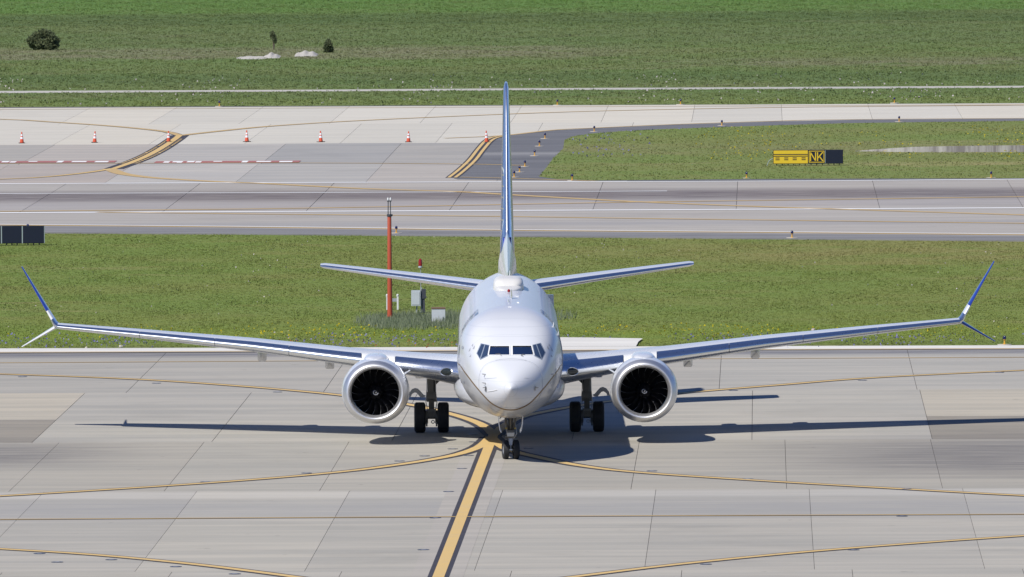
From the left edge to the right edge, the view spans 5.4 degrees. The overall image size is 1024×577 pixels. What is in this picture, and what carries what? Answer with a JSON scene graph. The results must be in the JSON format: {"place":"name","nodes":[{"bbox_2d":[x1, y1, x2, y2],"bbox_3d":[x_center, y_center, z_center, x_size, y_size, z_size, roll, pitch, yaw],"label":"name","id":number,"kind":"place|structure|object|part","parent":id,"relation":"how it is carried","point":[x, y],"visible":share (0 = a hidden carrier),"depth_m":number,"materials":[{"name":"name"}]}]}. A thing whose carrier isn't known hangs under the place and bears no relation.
{"place":"outdoors","nodes":[
{"label":"outdoors","id":0,"kind":"place"},
{"bbox_2d":[0,348,1023,576],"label":"apron","id":1,"kind":"object","parent":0,"point":[846,463],"visible":0.94,"depth_m":377.48,"materials":[{"name":"concrete"}]},
{"bbox_2d":[22,81,994,458],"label":"airliner","id":2,"kind":"object","parent":1,"relation":"on","point":[510,361],"visible":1,"depth_m":396.24,"materials":[{"name":"white metal"}]},
{"bbox_2d":[0,0,1023,347],"bbox_3d":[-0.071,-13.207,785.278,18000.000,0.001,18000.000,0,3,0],"label":"ground","id":3,"kind":"structure","parent":0,"point":[580,316],"depth_m":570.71,"materials":[{"name":"green plant"}]},
{"bbox_2d":[0,225,44,245],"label":"guidance sign","id":4,"kind":"object","parent":3,"relation":"on","point":[16,235],"visible":1,"depth_m":560.55,"materials":[{"name":"metal"}]},
{"bbox_2d":[26,28,60,49],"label":"shrub","id":5,"kind":"object","parent":3,"relation":"on","point":[44,39],"visible":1,"depth_m":943.70,"materials":[{"name":"green plant"}]},
{"bbox_2d":[236,56,265,58],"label":"gravel mound","id":6,"kind":"object","parent":3,"relation":"on","point":[253,57],"visible":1,"depth_m":913.71,"materials":[{"name":"grey gravel"}]},
{"bbox_2d":[264,52,280,57],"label":"gravel mound","id":7,"kind":"object","parent":3,"relation":"on","point":[271,55],"visible":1,"depth_m":915.62,"materials":[{"name":"grey gravel"}]},
{"bbox_2d":[270,31,276,49],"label":"sapling","id":8,"kind":"object","parent":3,"relation":"on","point":[273,35],"visible":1,"depth_m":940.73,"materials":[{"name":"green plant"}]},
{"bbox_2d":[295,50,317,56],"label":"gravel mound","id":9,"kind":"object","parent":3,"relation":"on","point":[307,53],"visible":1,"depth_m":920.42,"materials":[{"name":"grey gravel"}]},
{"bbox_2d":[322,38,333,52],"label":"conifer","id":10,"kind":"object","parent":3,"relation":"on","point":[328,47],"visible":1,"depth_m":930.75,"materials":[{"name":"green plant"}]},
{"bbox_2d":[279,338,456,347],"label":"wildflowers","id":11,"kind":"object","parent":3,"relation":"on","point":[391,340],"visible":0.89,"depth_m":461.01,"materials":[{"name":"white plant"}]},
{"bbox_2d":[387,198,392,316],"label":"instrument mast","id":12,"kind":"object","parent":3,"relation":"on","point":[389,267],"visible":0.99,"depth_m":484.77,"materials":[{"name":"red metal"}]},
{"bbox_2d":[386,294,398,309],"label":"post frame","id":13,"kind":"object","parent":3,"relation":"on","point":[395,299],"visible":0.67,"depth_m":492.65,"materials":[{"name":"white metal"}]},
{"bbox_2d":[351,305,459,330],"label":"weeds","id":14,"kind":"object","parent":3,"relation":"on","point":[398,319],"visible":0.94,"depth_m":479.81,"materials":[{"name":"green plant"}]},
{"bbox_2d":[411,259,426,311],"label":"equipment cabinet","id":15,"kind":"object","parent":3,"relation":"on","point":[418,297],"visible":0.73,"depth_m":489.59,"materials":[{"name":"grey metal"}]},
{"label":"cabinet door","id":16,"kind":"part","parent":15,"relation":"part of","materials":[{"name":"grey paint"}]},
{"bbox_2d":[431,307,445,321],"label":"utility box","id":17,"kind":"object","parent":3,"relation":"on","point":[438,311],"visible":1,"depth_m":480.68,"materials":[{"name":"white paint"}]},
{"bbox_2d":[8,235,1013,336],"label":"wildflowers","id":18,"kind":"object","parent":3,"relation":"on","point":[573,287],"visible":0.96,"depth_m":511.96,"materials":[{"name":"white plant"}]},
{"bbox_2d":[0,345,1023,352],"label":"kerb strip","id":19,"kind":"object","parent":3,"relation":"on","point":[16,350],"visible":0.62,"depth_m":458.33,"materials":[{"name":"concrete"}]},
{"bbox_2d":[0,332,1023,347],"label":"wildflowers","id":20,"kind":"object","parent":3,"relation":"on","point":[438,338],"visible":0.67,"depth_m":464.24,"materials":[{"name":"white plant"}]},
{"bbox_2d":[0,72,1023,103],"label":"wildflowers","id":21,"kind":"object","parent":3,"relation":"on","point":[534,91],"visible":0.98,"depth_m":821.03,"materials":[{"name":"white plant"}]},
{"bbox_2d":[0,103,1023,234],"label":"runway","id":22,"kind":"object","parent":3,"relation":"on","point":[360,158],"visible":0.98,"depth_m":667.67,"materials":[{"name":"concrete"}]},
{"bbox_2d":[20,132,24,142],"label":"traffic cone","id":23,"kind":"object","parent":22,"relation":"on","point":[21,139],"visible":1,"depth_m":710.11,"materials":[{"name":"orange plastic"}]},
{"bbox_2d":[91,131,97,142],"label":"traffic cone","id":24,"kind":"object","parent":22,"relation":"on","point":[94,139],"visible":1,"depth_m":710.40,"materials":[{"name":"orange plastic"}]},
{"bbox_2d":[165,131,171,141],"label":"traffic cone","id":25,"kind":"object","parent":22,"relation":"on","point":[168,138],"visible":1,"depth_m":711.15,"materials":[{"name":"orange plastic"}]},
{"bbox_2d":[243,130,250,141],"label":"traffic cone","id":26,"kind":"object","parent":22,"relation":"on","point":[246,138],"visible":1,"depth_m":710.37,"materials":[{"name":"orange plastic"}]},
{"bbox_2d":[317,131,324,141],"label":"traffic cone","id":27,"kind":"object","parent":22,"relation":"on","point":[320,138],"visible":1,"depth_m":709.33,"materials":[{"name":"orange plastic"}]},
{"bbox_2d":[405,131,411,141],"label":"traffic cone","id":28,"kind":"object","parent":22,"relation":"on","point":[408,138],"visible":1,"depth_m":708.28,"materials":[{"name":"orange plastic"}]},
{"bbox_2d":[0,208,1023,235],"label":"runway","id":29,"kind":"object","parent":22,"relation":"attached to","point":[851,221],"visible":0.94,"depth_m":586.54,"materials":[{"name":"grey asphalt"}]},
{"bbox_2d":[7,322,1017,338],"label":"wildflowers","id":30,"kind":"object","parent":3,"relation":"on","point":[560,328],"visible":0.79,"depth_m":471.32,"materials":[{"name":"white plant"}]},
{"bbox_2d":[45,226,1023,241],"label":"runway shoulder","id":31,"kind":"object","parent":3,"relation":"on","point":[164,230],"visible":0.9,"depth_m":569.54},
{"bbox_2d":[555,307,577,319],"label":"weeds","id":32,"kind":"object","parent":3,"relation":"on","point":[566,312],"visible":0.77,"depth_m":484.63,"materials":[{"name":"green plant"}]},
{"bbox_2d":[560,337,642,345],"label":"concrete pad","id":33,"kind":"object","parent":3,"relation":"on","point":[577,341],"visible":0.8,"depth_m":463.38,"materials":[{"name":"white concrete"}]},
{"bbox_2d":[455,119,1023,180],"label":"asphalt shoulder","id":34,"kind":"object","parent":3,"relation":"on","point":[524,146],"visible":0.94,"depth_m":695.46},
{"bbox_2d":[997,336,1011,344],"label":"edge light","id":35,"kind":"object","parent":3,"relation":"on","point":[1004,338],"visible":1,"depth_m":459.18,"materials":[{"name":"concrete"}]},
{"bbox_2d":[0,233,1023,347],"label":"grass","id":36,"kind":"structure","parent":0,"point":[279,321],"depth_m":513.48,"materials":[{"name":"green plant"}]},
{"bbox_2d":[0,86,1023,92],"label":"service road","id":37,"kind":"structure","parent":0,"point":[122,91],"depth_m":822.49,"materials":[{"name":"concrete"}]},
{"bbox_2d":[539,120,1023,179],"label":"grass island","id":38,"kind":"structure","parent":0,"point":[814,173],"depth_m":684.17,"materials":[{"name":"green plant"}]},
{"bbox_2d":[566,128,679,156],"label":"wildflowers","id":39,"kind":"object","parent":38,"relation":"on","point":[608,143],"visible":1,"depth_m":696.82,"materials":[{"name":"white plant"}]},
{"bbox_2d":[767,150,842,165],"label":"guidance sign","id":40,"kind":"object","parent":38,"relation":"on","point":[805,157],"visible":1,"depth_m":663.21,"materials":[{"name":"metal"}]},
{"bbox_2d":[696,125,1023,159],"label":"wildflowers","id":41,"kind":"object","parent":38,"relation":"on","point":[872,142],"visible":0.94,"depth_m":697.55,"materials":[{"name":"white plant"}]},
{"bbox_2d":[861,145,1023,151],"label":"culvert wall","id":42,"kind":"structure","parent":38,"relation":"on","point":[1014,148],"depth_m":684.40,"materials":[{"name":"concrete"}]}
]}

